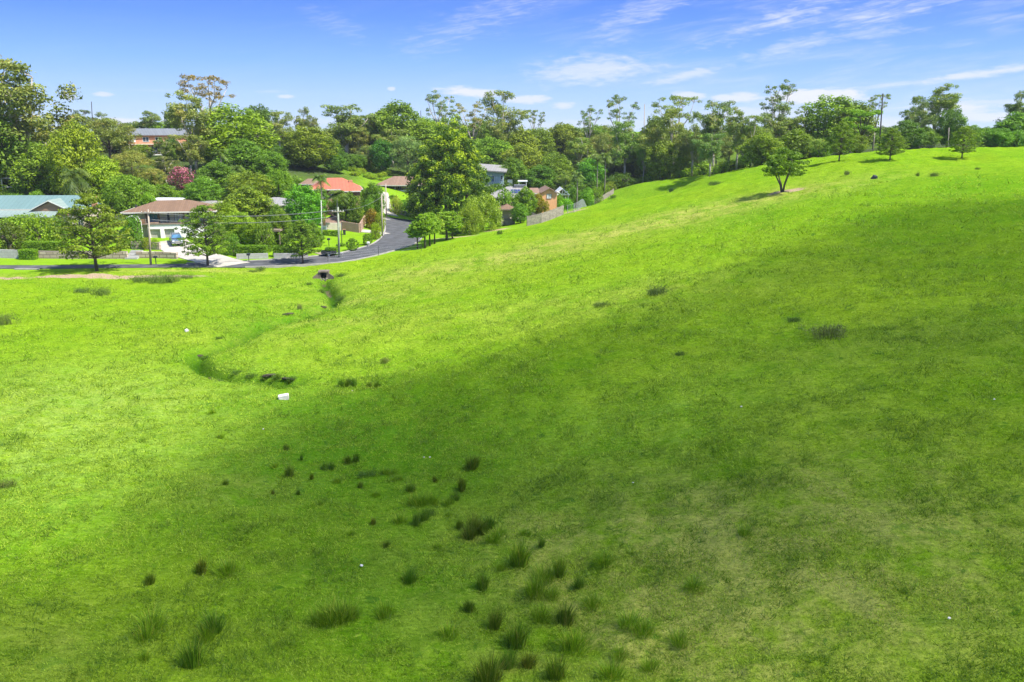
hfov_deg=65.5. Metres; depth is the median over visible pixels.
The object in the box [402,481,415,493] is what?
rush tussock
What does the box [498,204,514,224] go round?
garden gazebo
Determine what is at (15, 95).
gum tree
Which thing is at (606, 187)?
garden shrub
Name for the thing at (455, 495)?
rush tussock
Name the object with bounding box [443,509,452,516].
rush tussock
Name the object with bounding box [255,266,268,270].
weed clump
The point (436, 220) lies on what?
roadside tree
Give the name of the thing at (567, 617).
rush tussock
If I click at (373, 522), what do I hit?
rush tussock
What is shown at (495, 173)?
grey blue house
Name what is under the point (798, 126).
gum tree
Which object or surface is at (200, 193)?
garden shrub
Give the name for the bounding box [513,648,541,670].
rush tussock
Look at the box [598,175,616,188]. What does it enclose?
garden shrub
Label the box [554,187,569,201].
white truss pavilion
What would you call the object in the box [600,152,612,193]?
palm tree
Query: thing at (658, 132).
gum tree
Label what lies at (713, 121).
gum tree
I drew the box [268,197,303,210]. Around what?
hidden bungalow
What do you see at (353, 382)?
rush tussock
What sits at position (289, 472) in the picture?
rush tussock
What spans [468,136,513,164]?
leafy tree
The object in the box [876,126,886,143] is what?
leafy tree
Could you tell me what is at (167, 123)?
leafy tree
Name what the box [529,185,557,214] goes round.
orange gable house
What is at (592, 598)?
rush tussock
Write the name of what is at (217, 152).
palm tree
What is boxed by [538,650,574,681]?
rush tussock
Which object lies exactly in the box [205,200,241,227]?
leafy tree
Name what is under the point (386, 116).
leafy tree
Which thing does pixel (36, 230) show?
garden shrub
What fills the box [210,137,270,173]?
leafy tree
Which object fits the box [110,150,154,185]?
she oak tree
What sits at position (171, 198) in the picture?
cream outbuilding
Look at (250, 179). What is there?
leafy tree
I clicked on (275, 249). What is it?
clipped hedge
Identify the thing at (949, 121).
leafy tree
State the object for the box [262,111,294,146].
gum tree
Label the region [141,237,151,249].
garden shrub
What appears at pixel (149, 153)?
leafy tree
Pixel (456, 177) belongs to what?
fig tree
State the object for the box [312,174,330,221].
palm tree
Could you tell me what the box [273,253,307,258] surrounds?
grey wall
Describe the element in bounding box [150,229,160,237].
garage door
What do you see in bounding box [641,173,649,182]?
garden shrub
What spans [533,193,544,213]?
leafy tree
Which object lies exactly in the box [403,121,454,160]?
leafy tree
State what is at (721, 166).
garden shrub
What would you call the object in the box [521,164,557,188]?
leafy tree
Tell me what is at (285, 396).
concrete block
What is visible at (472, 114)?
gum tree
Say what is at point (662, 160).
leafy tree
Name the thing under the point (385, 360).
weed clump
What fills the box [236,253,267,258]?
grey wall
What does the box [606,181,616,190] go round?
garden shrub
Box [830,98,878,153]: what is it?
leafy tree
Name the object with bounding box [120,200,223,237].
two storey house
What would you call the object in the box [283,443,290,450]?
rush tussock
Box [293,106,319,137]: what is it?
gum tree
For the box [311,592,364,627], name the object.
rush tussock
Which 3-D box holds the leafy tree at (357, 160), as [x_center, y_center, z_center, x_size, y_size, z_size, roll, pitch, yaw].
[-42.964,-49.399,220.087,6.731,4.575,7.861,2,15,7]
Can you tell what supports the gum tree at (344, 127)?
on the ground at (690, 192)
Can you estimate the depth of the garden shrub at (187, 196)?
160.99 m
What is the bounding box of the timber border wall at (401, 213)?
[393,208,411,215]
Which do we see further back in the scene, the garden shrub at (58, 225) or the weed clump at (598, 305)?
the garden shrub at (58, 225)
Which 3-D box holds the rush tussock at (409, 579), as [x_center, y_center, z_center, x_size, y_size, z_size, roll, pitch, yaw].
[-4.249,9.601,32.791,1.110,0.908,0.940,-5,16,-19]
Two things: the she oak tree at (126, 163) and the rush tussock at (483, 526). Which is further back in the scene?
the she oak tree at (126, 163)
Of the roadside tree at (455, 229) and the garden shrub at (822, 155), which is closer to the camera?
the roadside tree at (455, 229)
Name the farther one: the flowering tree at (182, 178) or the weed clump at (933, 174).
the flowering tree at (182, 178)
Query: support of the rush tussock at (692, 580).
on the ground at (690, 192)
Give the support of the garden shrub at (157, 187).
on the ground at (690, 192)
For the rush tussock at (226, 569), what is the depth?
32.62 m
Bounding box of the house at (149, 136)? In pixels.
[120,128,186,154]
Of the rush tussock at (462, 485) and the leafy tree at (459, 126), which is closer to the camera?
the rush tussock at (462, 485)
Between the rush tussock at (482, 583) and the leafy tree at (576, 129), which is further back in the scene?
the leafy tree at (576, 129)
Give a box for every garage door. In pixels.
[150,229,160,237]
[165,229,173,236]
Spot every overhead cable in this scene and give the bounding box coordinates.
[11,213,136,217]
[143,210,333,216]
[146,216,336,222]
[151,210,330,215]
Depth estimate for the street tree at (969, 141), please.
132.78 m
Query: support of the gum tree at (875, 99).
on the ground at (690, 192)
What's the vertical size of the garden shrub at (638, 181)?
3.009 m
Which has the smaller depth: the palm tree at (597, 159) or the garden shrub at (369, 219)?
the garden shrub at (369, 219)
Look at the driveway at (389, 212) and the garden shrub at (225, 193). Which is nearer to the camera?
the garden shrub at (225, 193)
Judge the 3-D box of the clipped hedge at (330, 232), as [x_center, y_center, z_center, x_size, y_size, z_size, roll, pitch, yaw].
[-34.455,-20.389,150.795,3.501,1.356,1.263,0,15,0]
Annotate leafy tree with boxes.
[0,103,33,187]
[7,141,69,194]
[43,118,103,194]
[78,155,124,198]
[96,130,119,151]
[100,174,157,213]
[122,122,144,127]
[132,144,154,159]
[136,192,156,205]
[147,121,165,127]
[154,185,177,197]
[160,138,180,159]
[163,109,184,127]
[182,176,224,200]
[194,160,236,190]
[196,102,282,159]
[198,123,241,164]
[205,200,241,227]
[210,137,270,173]
[222,184,284,223]
[222,211,252,243]
[226,170,276,197]
[238,219,261,244]
[243,103,281,145]
[247,150,289,175]
[266,204,282,234]
[269,145,284,158]
[270,209,293,243]
[277,125,339,169]
[281,183,326,231]
[305,221,324,245]
[309,186,333,215]
[314,139,343,161]
[318,130,343,150]
[324,154,348,172]
[331,152,351,164]
[331,197,345,214]
[335,191,362,222]
[346,154,367,168]
[360,187,366,206]
[362,181,386,215]
[363,196,374,215]
[366,98,430,163]
[368,138,395,170]
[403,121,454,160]
[411,116,450,129]
[447,120,469,129]
[457,205,484,234]
[461,116,494,153]
[461,194,502,230]
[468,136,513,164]
[497,127,543,161]
[499,142,544,170]
[501,156,532,186]
[509,204,528,222]
[512,186,537,215]
[518,127,557,158]
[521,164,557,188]
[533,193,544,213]
[540,122,585,159]
[541,151,574,187]
[547,124,588,154]
[549,127,594,145]
[566,186,580,208]
[567,162,579,174]
[576,158,606,185]
[578,187,594,207]
[583,123,613,156]
[593,124,625,151]
[598,154,632,179]
[613,177,625,188]
[617,155,639,178]
[629,114,674,172]
[632,120,672,181]
[643,138,685,179]
[674,128,702,170]
[735,131,788,165]
[777,127,816,158]
[800,93,870,155]
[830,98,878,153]
[843,109,882,146]
[846,135,868,152]
[867,125,883,144]
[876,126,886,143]
[883,119,929,148]
[912,125,942,148]
[934,106,968,147]
[963,124,980,136]
[970,126,997,136]
[983,127,1014,146]
[993,110,1023,132]
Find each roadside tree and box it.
[403,221,427,248]
[410,213,438,247]
[424,212,442,245]
[434,214,444,243]
[436,210,465,239]
[443,225,461,238]
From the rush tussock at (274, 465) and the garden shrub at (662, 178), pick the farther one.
the garden shrub at (662, 178)
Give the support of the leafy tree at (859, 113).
on the ground at (690, 192)
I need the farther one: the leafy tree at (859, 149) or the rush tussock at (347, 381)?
the leafy tree at (859, 149)
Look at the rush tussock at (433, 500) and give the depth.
39.67 m
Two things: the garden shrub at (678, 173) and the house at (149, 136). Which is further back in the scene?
the house at (149, 136)
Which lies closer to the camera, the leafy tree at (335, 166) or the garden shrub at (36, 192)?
the garden shrub at (36, 192)
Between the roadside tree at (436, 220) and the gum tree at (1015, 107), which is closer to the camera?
the roadside tree at (436, 220)
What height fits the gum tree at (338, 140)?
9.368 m
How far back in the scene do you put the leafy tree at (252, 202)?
149.09 m
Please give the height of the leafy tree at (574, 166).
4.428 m
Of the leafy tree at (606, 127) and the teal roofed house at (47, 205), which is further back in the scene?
the leafy tree at (606, 127)
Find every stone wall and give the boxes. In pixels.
[38,251,127,258]
[131,241,160,249]
[136,251,177,258]
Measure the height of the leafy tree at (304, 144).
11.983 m
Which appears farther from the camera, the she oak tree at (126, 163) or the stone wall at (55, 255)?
the she oak tree at (126, 163)
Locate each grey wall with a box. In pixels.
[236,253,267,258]
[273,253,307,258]
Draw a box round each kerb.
[186,223,385,263]
[245,237,421,267]
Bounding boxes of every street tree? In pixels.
[46,192,133,270]
[172,204,232,265]
[278,220,324,262]
[823,121,859,160]
[876,127,910,159]
[944,126,984,157]
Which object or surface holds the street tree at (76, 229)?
on the ground at (690, 192)
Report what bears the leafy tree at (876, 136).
on the ground at (690, 192)
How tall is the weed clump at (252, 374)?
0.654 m
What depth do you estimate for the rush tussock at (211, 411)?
54.40 m
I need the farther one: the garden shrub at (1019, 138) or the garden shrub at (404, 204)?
the garden shrub at (404, 204)
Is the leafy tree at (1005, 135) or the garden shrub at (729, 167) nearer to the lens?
the leafy tree at (1005, 135)
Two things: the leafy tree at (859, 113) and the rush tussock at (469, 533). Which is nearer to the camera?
the rush tussock at (469, 533)
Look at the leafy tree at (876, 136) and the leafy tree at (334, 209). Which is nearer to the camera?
the leafy tree at (334, 209)
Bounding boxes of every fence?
[327,243,421,258]
[527,205,563,225]
[567,199,586,213]
[593,188,613,203]
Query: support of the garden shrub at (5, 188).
on the ground at (690, 192)
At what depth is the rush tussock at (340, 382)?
59.75 m
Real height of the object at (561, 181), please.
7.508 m
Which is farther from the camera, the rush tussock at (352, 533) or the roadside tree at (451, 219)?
the roadside tree at (451, 219)
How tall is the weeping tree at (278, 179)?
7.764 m
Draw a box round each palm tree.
[57,168,92,194]
[211,149,229,170]
[230,165,244,187]
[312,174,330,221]
[325,190,348,229]
[569,171,585,207]
[592,156,603,187]
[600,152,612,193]
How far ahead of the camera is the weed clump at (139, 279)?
106.75 m
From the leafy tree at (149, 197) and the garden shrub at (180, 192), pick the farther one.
the garden shrub at (180, 192)
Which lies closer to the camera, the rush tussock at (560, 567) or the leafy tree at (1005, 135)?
the rush tussock at (560, 567)
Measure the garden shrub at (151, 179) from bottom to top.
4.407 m
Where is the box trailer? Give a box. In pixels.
[321,250,342,256]
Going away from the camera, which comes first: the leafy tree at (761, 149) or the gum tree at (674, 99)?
the leafy tree at (761, 149)
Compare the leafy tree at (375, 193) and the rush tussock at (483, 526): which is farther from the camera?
the leafy tree at (375, 193)
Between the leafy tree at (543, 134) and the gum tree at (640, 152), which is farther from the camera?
the leafy tree at (543, 134)
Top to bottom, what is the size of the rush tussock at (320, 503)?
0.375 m
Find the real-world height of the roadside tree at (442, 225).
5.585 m
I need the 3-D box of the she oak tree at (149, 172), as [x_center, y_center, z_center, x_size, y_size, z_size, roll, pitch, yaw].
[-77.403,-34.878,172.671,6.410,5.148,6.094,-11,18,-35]
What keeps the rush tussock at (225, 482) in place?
on the ground at (690, 192)
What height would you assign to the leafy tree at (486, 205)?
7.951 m
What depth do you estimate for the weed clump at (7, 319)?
81.25 m
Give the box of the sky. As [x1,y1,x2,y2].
[0,0,1023,131]
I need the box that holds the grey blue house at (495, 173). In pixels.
[475,164,512,187]
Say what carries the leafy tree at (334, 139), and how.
on the ground at (690, 192)
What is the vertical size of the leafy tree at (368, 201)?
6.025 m
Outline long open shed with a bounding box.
[0,176,48,194]
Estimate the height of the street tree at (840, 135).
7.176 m
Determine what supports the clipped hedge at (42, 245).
on the ground at (690, 192)
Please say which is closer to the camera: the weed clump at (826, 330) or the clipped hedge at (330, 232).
the weed clump at (826, 330)
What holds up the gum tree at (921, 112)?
on the ground at (690, 192)
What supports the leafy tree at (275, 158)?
on the ground at (690, 192)
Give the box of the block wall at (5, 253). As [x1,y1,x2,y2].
[0,249,18,258]
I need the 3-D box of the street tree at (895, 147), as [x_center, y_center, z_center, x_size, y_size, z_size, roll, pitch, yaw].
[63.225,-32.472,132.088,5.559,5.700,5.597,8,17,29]
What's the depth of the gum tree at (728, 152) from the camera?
217.77 m
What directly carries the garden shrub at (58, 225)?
on the ground at (690, 192)
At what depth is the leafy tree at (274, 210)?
144.50 m
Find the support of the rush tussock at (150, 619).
on the ground at (690, 192)
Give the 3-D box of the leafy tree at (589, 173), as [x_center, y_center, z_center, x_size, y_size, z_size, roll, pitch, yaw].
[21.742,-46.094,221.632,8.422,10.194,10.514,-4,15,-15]
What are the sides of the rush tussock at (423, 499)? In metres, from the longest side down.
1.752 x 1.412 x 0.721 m
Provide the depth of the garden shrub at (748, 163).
196.31 m
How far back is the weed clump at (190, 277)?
109.88 m
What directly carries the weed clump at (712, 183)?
on the ground at (690, 192)
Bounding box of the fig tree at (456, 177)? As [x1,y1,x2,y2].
[403,113,495,219]
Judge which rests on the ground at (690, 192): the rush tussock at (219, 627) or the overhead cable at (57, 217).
the rush tussock at (219, 627)
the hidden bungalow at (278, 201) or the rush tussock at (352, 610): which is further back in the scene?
the hidden bungalow at (278, 201)
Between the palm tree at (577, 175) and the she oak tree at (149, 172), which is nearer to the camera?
the she oak tree at (149, 172)
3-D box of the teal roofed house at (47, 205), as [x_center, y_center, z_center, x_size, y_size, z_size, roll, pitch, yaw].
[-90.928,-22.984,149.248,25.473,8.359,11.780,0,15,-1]
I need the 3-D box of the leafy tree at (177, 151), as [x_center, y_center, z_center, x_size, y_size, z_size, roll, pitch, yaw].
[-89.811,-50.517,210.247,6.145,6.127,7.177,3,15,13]
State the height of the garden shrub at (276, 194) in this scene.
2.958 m
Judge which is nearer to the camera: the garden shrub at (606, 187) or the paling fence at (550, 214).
the paling fence at (550, 214)
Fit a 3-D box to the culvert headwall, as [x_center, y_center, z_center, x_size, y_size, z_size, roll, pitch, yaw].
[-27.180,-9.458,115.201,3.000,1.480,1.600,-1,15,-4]
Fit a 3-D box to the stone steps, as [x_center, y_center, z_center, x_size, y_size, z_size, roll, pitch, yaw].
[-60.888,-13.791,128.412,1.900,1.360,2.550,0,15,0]
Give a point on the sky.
(559, 59)
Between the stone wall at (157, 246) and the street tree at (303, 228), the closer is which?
the street tree at (303, 228)
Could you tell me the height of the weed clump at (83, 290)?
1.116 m
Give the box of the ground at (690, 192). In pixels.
[0,132,1023,681]
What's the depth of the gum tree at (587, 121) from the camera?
269.36 m
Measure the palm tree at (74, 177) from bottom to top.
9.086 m
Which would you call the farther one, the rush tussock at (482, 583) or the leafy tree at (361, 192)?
the leafy tree at (361, 192)
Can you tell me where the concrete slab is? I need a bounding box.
[14,268,39,269]
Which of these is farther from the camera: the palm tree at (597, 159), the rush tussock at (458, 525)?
the palm tree at (597, 159)
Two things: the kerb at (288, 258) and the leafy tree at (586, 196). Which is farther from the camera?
the leafy tree at (586, 196)
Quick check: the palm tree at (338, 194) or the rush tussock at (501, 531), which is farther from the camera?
the palm tree at (338, 194)
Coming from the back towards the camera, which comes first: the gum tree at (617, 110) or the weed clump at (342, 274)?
the gum tree at (617, 110)
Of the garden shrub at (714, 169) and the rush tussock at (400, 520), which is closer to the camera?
the rush tussock at (400, 520)
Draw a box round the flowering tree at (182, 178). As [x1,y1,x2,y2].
[167,166,194,190]
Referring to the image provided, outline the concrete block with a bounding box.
[278,393,288,399]
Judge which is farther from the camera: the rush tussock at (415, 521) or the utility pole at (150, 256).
the utility pole at (150, 256)
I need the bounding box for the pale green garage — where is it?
[199,201,221,203]
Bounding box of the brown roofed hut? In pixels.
[298,179,318,201]
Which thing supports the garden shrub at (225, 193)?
on the ground at (690, 192)
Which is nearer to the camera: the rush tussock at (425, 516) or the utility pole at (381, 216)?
the rush tussock at (425, 516)
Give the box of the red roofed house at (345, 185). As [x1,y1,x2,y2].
[310,178,362,214]
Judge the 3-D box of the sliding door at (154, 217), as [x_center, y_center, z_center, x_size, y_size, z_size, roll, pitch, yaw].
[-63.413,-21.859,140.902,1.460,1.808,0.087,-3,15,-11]
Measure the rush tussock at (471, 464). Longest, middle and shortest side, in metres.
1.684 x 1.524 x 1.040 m
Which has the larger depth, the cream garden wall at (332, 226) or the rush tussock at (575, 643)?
the cream garden wall at (332, 226)
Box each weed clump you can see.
[0,310,20,324]
[0,478,17,488]
[68,287,91,292]
[89,286,116,295]
[127,274,155,282]
[141,273,172,283]
[161,273,186,282]
[181,273,197,278]
[242,372,257,378]
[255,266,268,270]
[266,373,285,380]
[286,376,297,381]
[330,295,348,301]
[335,272,347,276]
[354,468,383,478]
[380,356,390,363]
[417,507,438,515]
[592,300,610,307]
[640,285,672,295]
[672,350,687,355]
[707,180,724,185]
[781,315,801,322]
[798,322,847,340]
[927,172,940,176]
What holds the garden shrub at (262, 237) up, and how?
on the ground at (690, 192)
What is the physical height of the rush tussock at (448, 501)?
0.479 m
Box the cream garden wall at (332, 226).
[322,222,340,229]
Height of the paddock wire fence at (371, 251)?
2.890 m
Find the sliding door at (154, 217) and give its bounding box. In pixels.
[149,213,157,221]
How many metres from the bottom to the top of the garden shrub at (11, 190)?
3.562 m
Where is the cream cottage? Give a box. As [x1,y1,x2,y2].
[318,215,350,224]
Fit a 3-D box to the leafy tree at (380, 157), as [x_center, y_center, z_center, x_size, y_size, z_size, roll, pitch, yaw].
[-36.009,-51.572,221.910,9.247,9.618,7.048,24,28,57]
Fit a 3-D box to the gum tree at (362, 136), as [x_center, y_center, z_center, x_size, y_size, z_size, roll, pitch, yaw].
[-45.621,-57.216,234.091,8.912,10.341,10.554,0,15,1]
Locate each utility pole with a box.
[141,209,153,264]
[332,207,343,257]
[381,195,382,235]
[385,184,386,217]
[879,94,882,149]
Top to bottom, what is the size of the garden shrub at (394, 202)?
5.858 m
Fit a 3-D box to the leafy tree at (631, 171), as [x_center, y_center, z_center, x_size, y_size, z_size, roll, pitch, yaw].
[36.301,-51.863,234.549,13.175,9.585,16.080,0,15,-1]
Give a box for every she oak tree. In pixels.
[70,117,141,163]
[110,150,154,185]
[138,168,167,186]
[355,145,373,163]
[387,135,427,173]
[586,132,619,157]
[806,138,830,156]
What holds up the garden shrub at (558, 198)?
on the ground at (690, 192)
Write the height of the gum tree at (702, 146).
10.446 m
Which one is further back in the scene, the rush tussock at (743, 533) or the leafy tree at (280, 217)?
the leafy tree at (280, 217)
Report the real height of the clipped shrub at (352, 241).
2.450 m
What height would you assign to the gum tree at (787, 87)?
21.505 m
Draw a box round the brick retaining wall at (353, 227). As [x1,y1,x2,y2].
[341,215,365,232]
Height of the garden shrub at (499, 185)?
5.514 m
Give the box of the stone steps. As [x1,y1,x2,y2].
[125,250,142,258]
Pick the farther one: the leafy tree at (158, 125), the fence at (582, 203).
the leafy tree at (158, 125)
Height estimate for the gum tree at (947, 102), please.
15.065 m
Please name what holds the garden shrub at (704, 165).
on the ground at (690, 192)
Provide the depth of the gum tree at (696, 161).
220.22 m
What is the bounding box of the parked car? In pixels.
[169,232,182,244]
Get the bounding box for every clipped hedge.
[17,248,38,259]
[22,240,67,250]
[236,244,268,253]
[272,245,299,256]
[322,230,337,235]
[325,247,337,254]
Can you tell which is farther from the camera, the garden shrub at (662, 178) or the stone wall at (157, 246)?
the garden shrub at (662, 178)
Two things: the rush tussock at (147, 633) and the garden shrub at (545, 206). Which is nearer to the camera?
the rush tussock at (147, 633)
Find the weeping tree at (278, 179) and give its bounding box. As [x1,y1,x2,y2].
[261,167,295,196]
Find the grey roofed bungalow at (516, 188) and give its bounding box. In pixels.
[491,184,529,214]
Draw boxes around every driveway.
[160,239,248,266]
[361,229,390,234]
[380,192,398,216]
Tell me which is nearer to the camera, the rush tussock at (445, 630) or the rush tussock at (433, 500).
the rush tussock at (445, 630)
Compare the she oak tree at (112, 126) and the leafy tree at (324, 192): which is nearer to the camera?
the leafy tree at (324, 192)
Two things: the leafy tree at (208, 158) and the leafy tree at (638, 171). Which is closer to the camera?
the leafy tree at (208, 158)
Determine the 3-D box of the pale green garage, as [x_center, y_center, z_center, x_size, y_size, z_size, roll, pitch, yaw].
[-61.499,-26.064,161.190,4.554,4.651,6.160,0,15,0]
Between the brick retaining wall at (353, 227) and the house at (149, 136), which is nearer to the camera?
the brick retaining wall at (353, 227)
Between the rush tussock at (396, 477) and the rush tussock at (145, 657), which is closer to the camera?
the rush tussock at (145, 657)
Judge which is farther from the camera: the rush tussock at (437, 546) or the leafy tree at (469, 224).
the leafy tree at (469, 224)
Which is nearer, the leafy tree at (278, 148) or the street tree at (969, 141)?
the street tree at (969, 141)
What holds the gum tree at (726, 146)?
on the ground at (690, 192)
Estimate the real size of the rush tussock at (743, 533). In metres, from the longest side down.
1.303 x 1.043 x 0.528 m
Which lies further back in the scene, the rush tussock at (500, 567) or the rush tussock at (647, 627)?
the rush tussock at (500, 567)
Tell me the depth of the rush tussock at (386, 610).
30.23 m
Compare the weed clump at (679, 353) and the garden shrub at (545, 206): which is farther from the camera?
the garden shrub at (545, 206)
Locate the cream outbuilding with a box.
[156,198,187,199]
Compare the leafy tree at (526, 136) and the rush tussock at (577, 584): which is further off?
the leafy tree at (526, 136)
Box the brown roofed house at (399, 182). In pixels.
[377,176,421,192]
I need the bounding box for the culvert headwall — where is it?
[313,270,333,278]
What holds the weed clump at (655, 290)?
on the ground at (690, 192)
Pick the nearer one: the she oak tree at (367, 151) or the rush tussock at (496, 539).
the rush tussock at (496, 539)
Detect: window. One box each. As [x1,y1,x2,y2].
[142,137,148,141]
[174,213,182,220]
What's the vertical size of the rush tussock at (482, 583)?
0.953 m
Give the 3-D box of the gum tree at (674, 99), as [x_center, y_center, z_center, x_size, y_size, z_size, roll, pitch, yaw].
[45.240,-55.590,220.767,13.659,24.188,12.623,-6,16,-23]
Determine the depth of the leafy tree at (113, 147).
222.98 m
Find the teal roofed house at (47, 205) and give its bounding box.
[0,195,102,226]
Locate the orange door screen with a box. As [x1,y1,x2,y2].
[322,213,326,229]
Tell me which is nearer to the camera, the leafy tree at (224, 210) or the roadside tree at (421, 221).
the roadside tree at (421, 221)
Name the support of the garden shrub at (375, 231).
on the ground at (690, 192)
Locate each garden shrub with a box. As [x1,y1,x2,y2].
[0,182,12,193]
[0,212,32,237]
[0,220,27,249]
[4,185,30,194]
[15,182,44,194]
[17,213,58,240]
[29,190,44,194]
[45,215,69,239]
[122,214,142,241]
[131,234,147,248]
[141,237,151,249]
[144,174,168,185]
[151,237,159,248]
[153,184,175,193]
[172,190,184,197]
[178,192,210,200]
[192,189,210,201]
[219,189,230,202]
[223,233,239,255]
[253,219,276,252]
[268,188,285,197]
[287,175,303,189]
[345,166,356,170]
[348,171,359,175]
[363,208,376,228]
[370,222,381,239]
[374,212,385,229]
[389,196,403,214]
[400,197,414,215]
[485,182,505,191]
[492,187,514,210]
[539,200,549,212]
[557,193,565,209]
[557,197,573,210]
[563,182,588,194]
[585,180,601,192]
[593,187,603,203]
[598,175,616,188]
[600,183,610,193]
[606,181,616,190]
[608,172,635,189]
[627,178,648,184]
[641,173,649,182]
[646,173,665,180]
[651,169,673,180]
[672,170,687,178]
[684,167,697,175]
[689,161,716,175]
[711,166,720,173]
[713,160,728,172]
[722,159,739,171]
[730,161,747,168]
[739,155,754,167]
[798,148,828,158]
[812,143,830,156]
[971,131,997,146]
[1008,130,1023,146]
[1011,130,1023,146]
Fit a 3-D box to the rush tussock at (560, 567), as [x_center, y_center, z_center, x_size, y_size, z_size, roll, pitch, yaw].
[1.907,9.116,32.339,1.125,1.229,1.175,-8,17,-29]
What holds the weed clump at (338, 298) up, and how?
on the ground at (690, 192)
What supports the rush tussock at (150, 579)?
on the ground at (690, 192)
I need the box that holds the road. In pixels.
[0,216,419,268]
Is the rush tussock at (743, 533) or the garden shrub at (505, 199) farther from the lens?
the garden shrub at (505, 199)
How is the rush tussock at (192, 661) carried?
on the ground at (690, 192)
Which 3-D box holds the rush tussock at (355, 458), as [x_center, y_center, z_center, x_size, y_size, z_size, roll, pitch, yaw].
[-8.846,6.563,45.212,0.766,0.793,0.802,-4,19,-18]
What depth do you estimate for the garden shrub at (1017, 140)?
165.98 m
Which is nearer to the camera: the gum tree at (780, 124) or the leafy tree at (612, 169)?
the gum tree at (780, 124)
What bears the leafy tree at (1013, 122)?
on the ground at (690, 192)
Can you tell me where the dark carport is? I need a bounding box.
[267,227,285,243]
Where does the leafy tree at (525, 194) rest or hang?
on the ground at (690, 192)
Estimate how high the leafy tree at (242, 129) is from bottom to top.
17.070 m
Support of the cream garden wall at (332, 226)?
on the ground at (690, 192)
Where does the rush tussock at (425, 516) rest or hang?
on the ground at (690, 192)
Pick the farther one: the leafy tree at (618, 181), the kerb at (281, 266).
the leafy tree at (618, 181)
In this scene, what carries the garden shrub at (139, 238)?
on the ground at (690, 192)
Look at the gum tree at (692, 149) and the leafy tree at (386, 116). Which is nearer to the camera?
the gum tree at (692, 149)
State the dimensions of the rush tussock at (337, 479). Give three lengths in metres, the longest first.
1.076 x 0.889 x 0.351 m
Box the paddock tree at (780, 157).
[761,147,811,191]
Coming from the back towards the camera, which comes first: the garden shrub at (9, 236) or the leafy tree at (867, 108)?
the leafy tree at (867, 108)
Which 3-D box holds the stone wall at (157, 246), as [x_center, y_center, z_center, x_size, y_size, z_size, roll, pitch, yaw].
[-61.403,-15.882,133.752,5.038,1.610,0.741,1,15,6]
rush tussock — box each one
[130,602,175,635]
[131,621,160,643]
[133,648,151,662]
[142,569,156,587]
[163,633,213,669]
[189,556,210,576]
[191,603,230,639]
[192,621,217,643]
[207,408,216,414]
[207,553,242,577]
[216,433,224,438]
[222,477,228,484]
[269,462,278,468]
[281,463,295,477]
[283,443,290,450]
[305,596,335,626]
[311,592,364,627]
[311,593,355,628]
[314,498,323,505]
[320,461,327,469]
[326,461,334,469]
[329,475,343,483]
[334,595,365,620]
[336,379,344,386]
[342,375,353,386]
[342,454,353,463]
[345,528,356,536]
[350,378,357,385]
[351,451,359,463]
[366,595,396,619]
[370,517,376,525]
[372,488,380,496]
[373,380,381,387]
[377,466,389,474]
[380,538,392,547]
[385,465,400,475]
[389,510,407,524]
[391,473,407,480]
[400,566,418,585]
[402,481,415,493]
[404,490,419,505]
[409,489,431,506]
[410,512,420,527]
[415,490,440,504]
[416,505,431,521]
[431,540,443,549]
[435,618,462,640]
[440,496,456,505]
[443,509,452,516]
[448,487,463,500]
[452,477,470,493]
[455,518,464,529]
[457,521,480,542]
[459,596,478,612]
[460,453,481,470]
[464,510,482,535]
[465,569,496,593]
[465,640,512,681]
[477,516,489,536]
[480,511,498,531]
[481,527,505,543]
[482,604,509,632]
[486,523,510,537]
[492,612,539,655]
[495,559,507,571]
[495,643,520,671]
[497,534,539,572]
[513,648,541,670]
[517,524,533,536]
[519,567,554,600]
[527,560,562,584]
[529,601,554,623]
[534,535,546,548]
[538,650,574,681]
[540,579,562,601]
[547,554,569,579]
[551,594,581,627]
[553,623,597,655]
[569,575,586,591]
[578,591,608,610]
[589,651,628,681]
[590,547,617,568]
[607,641,631,662]
[611,606,650,630]
[628,615,663,638]
[637,650,666,674]
[664,626,695,648]
[680,570,707,593]
[735,522,754,537]
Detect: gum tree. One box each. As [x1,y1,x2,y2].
[0,55,89,152]
[72,109,99,131]
[87,112,110,131]
[131,110,163,127]
[152,137,174,160]
[152,156,182,184]
[161,90,217,172]
[167,134,209,178]
[176,73,234,109]
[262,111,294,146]
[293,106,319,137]
[320,104,379,153]
[327,127,352,145]
[342,129,369,153]
[350,116,391,145]
[370,128,408,166]
[424,90,454,126]
[452,101,490,140]
[476,89,530,151]
[523,109,545,133]
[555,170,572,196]
[566,137,600,168]
[577,105,602,158]
[606,94,639,141]
[610,120,640,172]
[634,139,654,182]
[636,108,692,178]
[651,94,701,173]
[678,123,706,175]
[688,100,735,173]
[688,131,708,166]
[690,133,726,176]
[705,127,734,163]
[722,130,740,162]
[724,106,757,169]
[724,126,757,154]
[736,115,772,166]
[759,79,797,120]
[759,102,808,141]
[784,117,817,143]
[794,104,822,131]
[867,93,890,148]
[899,96,937,132]
[908,83,961,138]
[995,90,1023,122]
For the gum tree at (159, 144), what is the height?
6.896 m
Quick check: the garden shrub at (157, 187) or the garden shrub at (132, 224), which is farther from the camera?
the garden shrub at (157, 187)
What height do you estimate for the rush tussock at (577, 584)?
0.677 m
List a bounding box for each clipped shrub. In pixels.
[346,238,359,250]
[362,234,372,244]
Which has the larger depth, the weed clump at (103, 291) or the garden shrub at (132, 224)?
the garden shrub at (132, 224)
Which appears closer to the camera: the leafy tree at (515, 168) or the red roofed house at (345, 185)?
the red roofed house at (345, 185)
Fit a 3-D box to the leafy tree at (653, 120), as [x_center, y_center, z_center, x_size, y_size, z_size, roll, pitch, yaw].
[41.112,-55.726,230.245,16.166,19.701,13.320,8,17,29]

